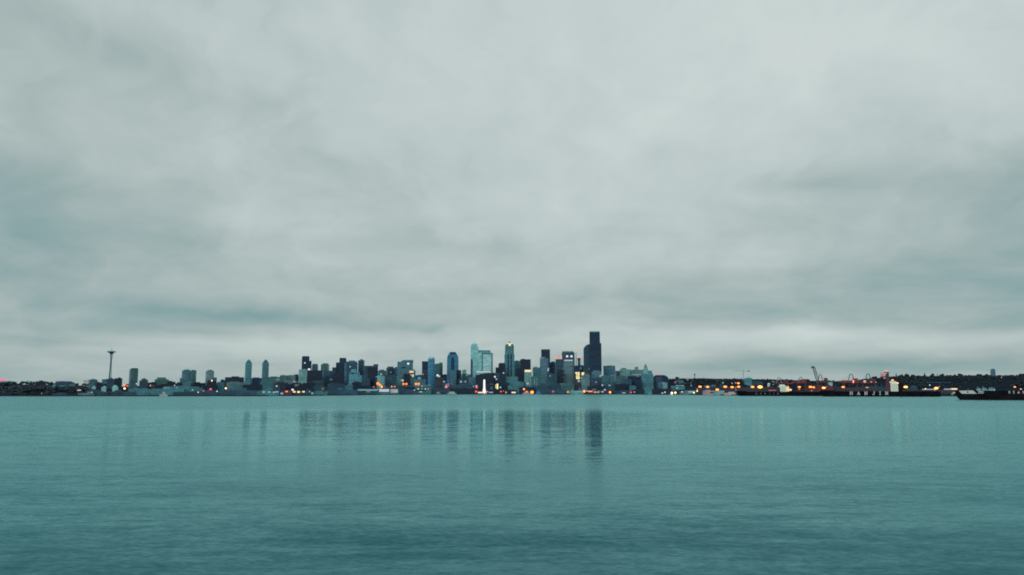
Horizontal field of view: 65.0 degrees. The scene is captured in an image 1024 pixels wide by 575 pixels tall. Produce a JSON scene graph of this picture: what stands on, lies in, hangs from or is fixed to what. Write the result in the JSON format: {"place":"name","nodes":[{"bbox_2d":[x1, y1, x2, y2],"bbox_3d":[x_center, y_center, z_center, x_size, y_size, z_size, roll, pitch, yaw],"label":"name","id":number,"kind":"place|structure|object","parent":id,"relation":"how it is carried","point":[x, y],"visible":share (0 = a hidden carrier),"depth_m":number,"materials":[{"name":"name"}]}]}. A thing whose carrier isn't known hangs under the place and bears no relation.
{"place":"outdoors","nodes":[
{"label":"outdoors","id":0,"kind":"place"},
{"bbox_2d":[0,394,955,395],"bbox_3d":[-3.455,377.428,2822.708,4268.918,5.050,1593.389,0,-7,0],"label":"shore","id":1,"kind":"structure","parent":0,"point":[291,395],"depth_m":2127.51,"materials":[{"name":"black"}]},
{"bbox_2d":[415,385,430,393],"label":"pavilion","id":2,"kind":"structure","parent":1,"relation":"on","point":[421,390],"depth_m":3452.46,"materials":[{"name":"grey"}]},
{"bbox_2d":[0,394,1023,574],"bbox_3d":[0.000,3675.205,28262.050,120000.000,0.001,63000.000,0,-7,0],"label":"water","id":3,"kind":"structure","parent":0,"point":[527,484],"depth_m":103.63,"materials":[{"name":"liquid"}]},
{"bbox_2d":[737,385,821,395],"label":"container ship","id":4,"kind":"object","parent":3,"relation":"on","point":[783,390],"visible":0.95,"depth_m":2242.40,"materials":[{"name":"black paint"}]},
{"bbox_2d":[820,381,940,396],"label":"container ship","id":5,"kind":"object","parent":3,"relation":"on","point":[894,392],"visible":0.97,"depth_m":1966.09,"materials":[{"name":"black paint"}]},
{"bbox_2d":[955,387,1023,399],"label":"cargo barge","id":6,"kind":"object","parent":3,"relation":"on","point":[983,394],"visible":1,"depth_m":1167.27,"materials":[{"name":"black paint"}]},
{"bbox_2d":[0,0,1023,386],"label":"sky","id":7,"kind":"structure","parent":0,"point":[714,189],"materials":[{"name":"grey"}]},
{"bbox_2d":[4,377,1023,394],"bbox_3d":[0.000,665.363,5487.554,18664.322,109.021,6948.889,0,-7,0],"label":"terrain","id":8,"kind":"structure","parent":0,"point":[1003,386],"depth_m":3613.65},
{"bbox_2d":[0,385,92,394],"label":"woodland","id":9,"kind":"object","parent":8,"relation":"on","point":[11,389],"visible":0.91,"depth_m":2214.02,"materials":[{"name":"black plant"}]},
{"bbox_2d":[55,381,73,385],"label":"apartment block","id":10,"kind":"structure","parent":8,"relation":"on","point":[66,383],"depth_m":2502.63,"materials":[{"name":"stone"}]},
{"bbox_2d":[106,378,114,388],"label":"apartment block","id":11,"kind":"structure","parent":8,"relation":"on","point":[110,382],"depth_m":3274.87,"materials":[{"name":"stone"}]},
{"bbox_2d":[107,348,115,377],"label":"observation tower","id":12,"kind":"structure","parent":8,"relation":"on","point":[111,351],"depth_m":3932.39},
{"bbox_2d":[114,377,121,389],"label":"apartment block","id":13,"kind":"structure","parent":8,"relation":"on","point":[118,381],"depth_m":3029.33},
{"bbox_2d":[0,381,244,387],"bbox_3d":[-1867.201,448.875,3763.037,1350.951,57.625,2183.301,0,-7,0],"label":"woodland","id":14,"kind":"object","parent":8,"relation":"on","point":[47,382],"visible":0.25,"depth_m":3273.86,"materials":[{"name":"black plant"}]},
{"bbox_2d":[128,368,137,388],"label":"apartment tower","id":15,"kind":"structure","parent":8,"relation":"on","point":[133,376],"depth_m":3281.35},
{"bbox_2d":[128,388,150,394],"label":"pier shed","id":16,"kind":"structure","parent":8,"relation":"on","point":[142,391],"depth_m":2167.64,"materials":[{"name":"teal"}]},
{"bbox_2d":[139,378,147,387],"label":"apartment block","id":17,"kind":"structure","parent":8,"relation":"on","point":[143,382],"depth_m":2978.28,"materials":[{"name":"stone"}]},
{"bbox_2d":[155,377,168,384],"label":"apartment block","id":18,"kind":"structure","parent":8,"relation":"on","point":[160,380],"depth_m":2980.33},
{"bbox_2d":[151,384,173,388],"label":"warehouse","id":19,"kind":"structure","parent":8,"relation":"on","point":[160,386],"depth_m":2479.48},
{"bbox_2d":[151,387,183,394],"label":"pier shed","id":20,"kind":"structure","parent":8,"relation":"on","point":[169,390],"depth_m":2182.54,"materials":[{"name":"teal"}]},
{"bbox_2d":[180,368,190,385],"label":"apartment tower","id":21,"kind":"structure","parent":8,"relation":"on","point":[186,375],"depth_m":3280.14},
{"bbox_2d":[173,390,219,394],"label":"pier shed","id":22,"kind":"structure","parent":8,"relation":"on","point":[210,392],"depth_m":2159.08,"materials":[{"name":"metal"}]},
{"bbox_2d":[201,384,217,389],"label":"warehouse","id":23,"kind":"structure","parent":8,"relation":"on","point":[211,386],"depth_m":2463.73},
{"bbox_2d":[205,370,216,384],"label":"apartment tower","id":24,"kind":"structure","parent":8,"relation":"on","point":[209,374],"depth_m":3282.00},
{"bbox_2d":[225,376,243,390],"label":"office block","id":25,"kind":"structure","parent":8,"relation":"on","point":[234,379],"depth_m":2881.51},
{"bbox_2d":[220,390,256,394],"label":"pier shed","id":26,"kind":"structure","parent":8,"relation":"on","point":[244,392],"depth_m":2162.59,"materials":[{"name":"stone"}]},
{"bbox_2d":[245,359,251,384],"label":"apartment tower","id":27,"kind":"structure","parent":8,"relation":"on","point":[248,369],"depth_m":3482.29,"materials":[{"name":"glass"}]},
{"bbox_2d":[243,384,262,390],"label":"office block","id":28,"kind":"structure","parent":8,"relation":"on","point":[254,387],"depth_m":2463.58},
{"bbox_2d":[251,377,261,383],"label":"office block","id":29,"kind":"structure","parent":8,"relation":"on","point":[255,380],"depth_m":3725.12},
{"bbox_2d":[262,359,268,380],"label":"apartment tower","id":30,"kind":"structure","parent":8,"relation":"on","point":[265,368],"depth_m":3533.00,"materials":[{"name":"glass"}]},
{"bbox_2d":[260,381,273,390],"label":"apartment block","id":31,"kind":"structure","parent":8,"relation":"on","point":[267,385],"depth_m":2779.64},
{"bbox_2d":[256,390,278,395],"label":"pier shed","id":32,"kind":"structure","parent":8,"relation":"on","point":[269,393],"depth_m":2182.19,"materials":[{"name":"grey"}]},
{"bbox_2d":[268,376,281,382],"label":"office block","id":33,"kind":"structure","parent":8,"relation":"on","point":[274,379],"depth_m":3875.35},
{"bbox_2d":[283,383,304,390],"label":"apartment block","id":34,"kind":"structure","parent":8,"relation":"on","point":[289,386],"depth_m":2695.75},
{"bbox_2d":[298,369,306,383],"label":"apartment tower","id":35,"kind":"structure","parent":8,"relation":"on","point":[302,378],"depth_m":3480.36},
{"bbox_2d":[295,385,311,391],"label":"warehouse","id":36,"kind":"structure","parent":8,"relation":"on","point":[301,387],"depth_m":2579.40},
{"bbox_2d":[302,356,311,369],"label":"office tower","id":37,"kind":"structure","parent":8,"relation":"on","point":[306,363],"depth_m":3936.72,"materials":[{"name":"grey"}]},
{"bbox_2d":[307,368,322,382],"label":"office block","id":38,"kind":"structure","parent":8,"relation":"on","point":[314,375],"depth_m":3598.97,"materials":[{"name":"grey"}]},
{"bbox_2d":[313,386,325,391],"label":"warehouse","id":39,"kind":"structure","parent":8,"relation":"on","point":[319,388],"depth_m":2619.45,"materials":[{"name":"stone"}]},
{"bbox_2d":[322,370,333,384],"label":"office block","id":40,"kind":"structure","parent":8,"relation":"on","point":[326,377],"depth_m":3698.47,"materials":[{"name":"stone"}]},
{"bbox_2d":[327,383,344,389],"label":"warehouse","id":41,"kind":"structure","parent":8,"relation":"on","point":[333,386],"depth_m":2977.39,"materials":[{"name":"stone"}]},
{"bbox_2d":[332,373,343,383],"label":"office block","id":42,"kind":"structure","parent":8,"relation":"on","point":[338,378],"depth_m":3637.48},
{"bbox_2d":[332,358,345,373],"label":"office tower","id":43,"kind":"structure","parent":8,"relation":"on","point":[338,368],"depth_m":3980.26,"materials":[{"name":"stone"}]},
{"bbox_2d":[326,388,357,394],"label":"pier shed","id":44,"kind":"structure","parent":8,"relation":"on","point":[352,392],"depth_m":2599.24,"materials":[{"name":"metal"}]},
{"bbox_2d":[344,360,357,383],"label":"office tower","id":45,"kind":"structure","parent":8,"relation":"on","point":[349,365],"depth_m":3939.11,"materials":[{"name":"stone"}]},
{"bbox_2d":[349,369,361,383],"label":"office block","id":46,"kind":"structure","parent":8,"relation":"on","point":[354,375],"depth_m":3599.19,"materials":[{"name":"stone"}]},
{"bbox_2d":[358,359,364,377],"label":"office tower","id":47,"kind":"structure","parent":8,"relation":"on","point":[361,362],"depth_m":4041.97,"materials":[{"name":"stone"}]},
{"bbox_2d":[361,378,370,385],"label":"office block","id":48,"kind":"structure","parent":8,"relation":"on","point":[366,381],"depth_m":3496.03,"materials":[{"name":"stone"}]},
{"bbox_2d":[358,389,377,394],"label":"pier shed","id":49,"kind":"structure","parent":8,"relation":"on","point":[368,391],"depth_m":2856.37,"materials":[{"name":"metal"}]},
{"bbox_2d":[364,364,377,377],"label":"hotel","id":50,"kind":"structure","parent":8,"relation":"on","point":[370,371],"depth_m":3874.44,"materials":[{"name":"stone"}]},
{"bbox_2d":[369,377,376,388],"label":"office block","id":51,"kind":"structure","parent":8,"relation":"on","point":[373,381],"depth_m":3536.03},
{"bbox_2d":[376,375,384,388],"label":"apartment block","id":52,"kind":"structure","parent":8,"relation":"on","point":[381,379],"depth_m":3626.45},
{"bbox_2d":[385,374,395,385],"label":"office block","id":53,"kind":"structure","parent":8,"relation":"on","point":[390,379],"depth_m":3677.43,"materials":[{"name":"stone"}]},
{"bbox_2d":[395,360,412,376],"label":"hotel","id":54,"kind":"structure","parent":8,"relation":"on","point":[403,367],"depth_m":3931.18,"materials":[{"name":"stone"}]},
{"bbox_2d":[403,374,410,385],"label":"office block","id":55,"kind":"structure","parent":8,"relation":"on","point":[407,378],"depth_m":3676.76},
{"bbox_2d":[399,389,414,393],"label":"pier shed","id":56,"kind":"structure","parent":8,"relation":"on","point":[406,391],"depth_m":3352.05,"materials":[{"name":"stone"}]},
{"bbox_2d":[408,369,415,385],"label":"office block","id":57,"kind":"structure","parent":8,"relation":"on","point":[412,372],"depth_m":3797.86,"materials":[{"name":"grey"}]},
{"bbox_2d":[414,377,425,385],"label":"office block","id":58,"kind":"structure","parent":8,"relation":"on","point":[420,381],"depth_m":3695.17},
{"bbox_2d":[422,361,427,384],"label":"office tower","id":59,"kind":"structure","parent":8,"relation":"on","point":[425,369],"depth_m":4038.22,"materials":[{"name":"glass"}]},
{"bbox_2d":[428,357,434,388],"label":"office tower","id":60,"kind":"structure","parent":8,"relation":"on","point":[431,371],"depth_m":3882.57,"materials":[{"name":"glass"}]},
{"bbox_2d":[431,388,449,393],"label":"pier shed","id":61,"kind":"structure","parent":8,"relation":"on","point":[441,390],"depth_m":3630.76,"materials":[{"name":"stone"}]},
{"bbox_2d":[447,352,457,381],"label":"office tower","id":62,"kind":"structure","parent":8,"relation":"on","point":[452,360],"depth_m":3945.07,"materials":[{"name":"glass"}]},
{"bbox_2d":[449,370,455,384],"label":"office block","id":63,"kind":"structure","parent":8,"relation":"on","point":[452,376],"depth_m":3777.53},
{"bbox_2d":[450,388,477,393],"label":"pier shed","id":64,"kind":"structure","parent":8,"relation":"on","point":[463,391],"depth_m":3638.60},
{"bbox_2d":[452,384,478,391],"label":"office block","id":65,"kind":"structure","parent":8,"relation":"on","point":[468,386],"depth_m":3672.80,"materials":[{"name":"stone"}]},
{"bbox_2d":[471,344,478,376],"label":"office tower","id":66,"kind":"structure","parent":8,"relation":"on","point":[474,349],"depth_m":3988.93,"materials":[{"name":"teal glass"}]},
{"bbox_2d":[475,373,492,391],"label":"office block","id":67,"kind":"structure","parent":8,"relation":"on","point":[486,377],"depth_m":3755.75,"materials":[{"name":"black"}]},
{"bbox_2d":[476,350,492,374],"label":"office tower","id":68,"kind":"structure","parent":8,"relation":"on","point":[484,361],"depth_m":3905.34,"materials":[{"name":"teal glass"}]},
{"bbox_2d":[485,384,494,393],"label":"office block","id":69,"kind":"structure","parent":8,"relation":"on","point":[489,387],"depth_m":3690.76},
{"bbox_2d":[496,363,504,373],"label":"office tower","id":70,"kind":"structure","parent":8,"relation":"on","point":[500,368],"depth_m":3981.61,"materials":[{"name":"grey"}]},
{"bbox_2d":[499,382,509,389],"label":"office block","id":71,"kind":"structure","parent":8,"relation":"on","point":[503,385],"depth_m":3702.49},
{"bbox_2d":[504,341,513,381],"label":"office tower","id":72,"kind":"structure","parent":8,"relation":"on","point":[509,359],"depth_m":4044.28,"materials":[{"name":"teal"}]},
{"bbox_2d":[506,376,518,384],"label":"office block","id":73,"kind":"structure","parent":8,"relation":"on","point":[511,379],"depth_m":3776.06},
{"bbox_2d":[508,385,521,393],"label":"office block","id":74,"kind":"structure","parent":8,"relation":"on","point":[513,387],"depth_m":3671.74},
{"bbox_2d":[516,359,530,381],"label":"office tower","id":75,"kind":"structure","parent":8,"relation":"on","point":[525,364],"depth_m":4081.15,"materials":[{"name":"glass"}]},
{"bbox_2d":[519,385,534,393],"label":"office block","id":76,"kind":"structure","parent":8,"relation":"on","point":[529,389],"depth_m":3660.53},
{"bbox_2d":[524,370,531,386],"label":"office block","id":77,"kind":"structure","parent":8,"relation":"on","point":[527,376],"depth_m":3836.75,"materials":[{"name":"teal"}]},
{"bbox_2d":[531,376,539,386],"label":"office block","id":78,"kind":"structure","parent":8,"relation":"on","point":[535,380],"depth_m":3755.42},
{"bbox_2d":[540,357,548,385],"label":"office tower","id":79,"kind":"structure","parent":8,"relation":"on","point":[544,368],"depth_m":3981.17,"materials":[{"name":"grey"}]},
{"bbox_2d":[541,349,549,373],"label":"office tower","id":80,"kind":"structure","parent":8,"relation":"on","point":[545,353],"depth_m":4209.61,"materials":[{"name":"stone"}]},
{"bbox_2d":[547,373,556,382],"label":"office block","id":81,"kind":"structure","parent":8,"relation":"on","point":[551,378],"depth_m":3836.33,"materials":[{"name":"stone"}]},
{"bbox_2d":[536,389,568,393],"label":"pier shed","id":82,"kind":"structure","parent":8,"relation":"on","point":[549,391],"depth_m":3619.95,"materials":[{"name":"stone"}]},
{"bbox_2d":[545,383,559,388],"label":"office block","id":83,"kind":"structure","parent":8,"relation":"on","point":[553,385],"depth_m":3712.11,"materials":[{"name":"stone"}]},
{"bbox_2d":[550,361,555,373],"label":"office block","id":84,"kind":"structure","parent":8,"relation":"on","point":[552,367],"depth_m":4261.73,"materials":[{"name":"stone"}]},
{"bbox_2d":[555,355,562,369],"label":"office tower","id":85,"kind":"structure","parent":8,"relation":"on","point":[559,362],"depth_m":4134.35,"materials":[{"name":"stone"}]},
{"bbox_2d":[556,370,563,383],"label":"office block","id":86,"kind":"structure","parent":8,"relation":"on","point":[560,376],"depth_m":3877.08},
{"bbox_2d":[560,383,573,392],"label":"office block","id":87,"kind":"structure","parent":8,"relation":"on","point":[567,386],"depth_m":3731.52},
{"bbox_2d":[563,360,573,383],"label":"office tower","id":88,"kind":"structure","parent":8,"relation":"on","point":[568,367],"depth_m":3931.14,"materials":[{"name":"grey"}]},
{"bbox_2d":[562,351,574,365],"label":"office tower","id":89,"kind":"structure","parent":8,"relation":"on","point":[568,355],"depth_m":4218.60,"materials":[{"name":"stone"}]},
{"bbox_2d":[574,370,580,382],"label":"office block","id":90,"kind":"structure","parent":8,"relation":"on","point":[577,376],"depth_m":3876.84,"materials":[{"name":"yellow"}]},
{"bbox_2d":[582,378,589,392],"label":"office block","id":91,"kind":"structure","parent":8,"relation":"on","point":[585,382],"depth_m":3743.24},
{"bbox_2d":[583,331,601,374],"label":"office tower","id":92,"kind":"structure","parent":8,"relation":"on","point":[592,355],"depth_m":4104.19,"materials":[{"name":"glass"}]},
{"bbox_2d":[589,378,600,385],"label":"office block","id":93,"kind":"structure","parent":8,"relation":"on","point":[595,381],"depth_m":3735.01,"materials":[{"name":"stone"}]},
{"bbox_2d":[587,386,605,390],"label":"office block","id":94,"kind":"structure","parent":8,"relation":"on","point":[595,388],"depth_m":3661.33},
{"bbox_2d":[591,370,601,377],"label":"office block","id":95,"kind":"structure","parent":8,"relation":"on","point":[596,373],"depth_m":3838.54,"materials":[{"name":"blue"}]},
{"bbox_2d":[585,389,611,393],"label":"pier shed","id":96,"kind":"structure","parent":8,"relation":"on","point":[596,392],"depth_m":3609.68,"materials":[{"name":"grey"}]},
{"bbox_2d":[601,381,615,390],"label":"office block","id":97,"kind":"structure","parent":8,"relation":"on","point":[609,385],"depth_m":3691.88,"materials":[{"name":"stone"}]},
{"bbox_2d":[603,365,614,375],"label":"office block","id":98,"kind":"structure","parent":8,"relation":"on","point":[608,370],"depth_m":4179.26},
{"bbox_2d":[615,384,628,390],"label":"office block","id":99,"kind":"structure","parent":8,"relation":"on","point":[618,387],"depth_m":3672.05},
{"bbox_2d":[619,368,629,378],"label":"hospital","id":100,"kind":"structure","parent":8,"relation":"on","point":[625,372],"depth_m":4476.26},
{"bbox_2d":[630,367,642,375],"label":"hospital","id":101,"kind":"structure","parent":8,"relation":"on","point":[636,372],"depth_m":4496.96,"materials":[{"name":"stone"}]},
{"bbox_2d":[632,379,642,388],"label":"office block","id":102,"kind":"structure","parent":8,"relation":"on","point":[637,383],"depth_m":3832.42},
{"bbox_2d":[641,364,653,388],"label":"office tower","id":103,"kind":"structure","parent":8,"relation":"on","point":[647,378],"depth_m":3887.81,"materials":[{"name":"teal"}]},
{"bbox_2d":[653,374,668,388],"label":"arena","id":104,"kind":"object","parent":8,"relation":"on","point":[658,378],"visible":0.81,"depth_m":3974.75,"materials":[{"name":"grey"}]},
{"bbox_2d":[658,391,679,394],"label":"warehouse","id":105,"kind":"structure","parent":8,"relation":"on","point":[666,393],"depth_m":3124.89,"materials":[{"name":"grey"}]},
{"bbox_2d":[696,386,721,393],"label":"warehouse","id":106,"kind":"structure","parent":8,"relation":"on","point":[702,389],"depth_m":2880.22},
{"bbox_2d":[722,387,751,393],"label":"warehouse","id":107,"kind":"structure","parent":8,"relation":"on","point":[734,389],"depth_m":2798.28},
{"bbox_2d":[752,387,778,391],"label":"warehouse","id":108,"kind":"structure","parent":8,"relation":"on","point":[768,389],"depth_m":2638.89,"materials":[{"name":"grey"}]},
{"bbox_2d":[804,385,833,391],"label":"warehouse","id":109,"kind":"structure","parent":8,"relation":"on","point":[817,388],"depth_m":2581.44,"materials":[{"name":"red"}]},
{"bbox_2d":[811,366,828,389],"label":"gantry crane","id":110,"kind":"object","parent":8,"relation":"on","point":[822,380],"visible":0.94,"depth_m":2464.95,"materials":[{"name":"brown paint"}]},
{"bbox_2d":[669,375,1023,388],"bbox_3d":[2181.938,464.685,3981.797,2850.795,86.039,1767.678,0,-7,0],"label":"woodland","id":111,"kind":"object","parent":8,"relation":"on","point":[923,384],"visible":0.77,"depth_m":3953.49,"materials":[{"name":"green plant"}]},
{"bbox_2d":[838,374,858,389],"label":"gantry crane","id":112,"kind":"object","parent":8,"relation":"on","point":[854,379],"visible":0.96,"depth_m":2438.32,"materials":[{"name":"brown paint"}]},
{"bbox_2d":[833,387,867,390],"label":"warehouse","id":113,"kind":"structure","parent":8,"relation":"on","point":[841,388],"depth_m":2569.71,"materials":[{"name":"grey"}]},
{"bbox_2d":[859,374,876,390],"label":"gantry crane","id":114,"kind":"object","parent":8,"relation":"on","point":[874,381],"visible":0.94,"depth_m":2446.09,"materials":[{"name":"brown paint"}]},
{"bbox_2d":[880,370,889,390],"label":"gantry crane","id":115,"kind":"object","parent":8,"relation":"on","point":[886,373],"visible":0.95,"depth_m":2434.50,"materials":[{"name":"grey"}]},
{"bbox_2d":[922,388,956,393],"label":"warehouse","id":116,"kind":"structure","parent":8,"relation":"on","point":[948,391],"depth_m":2452.14,"materials":[{"name":"grey"}]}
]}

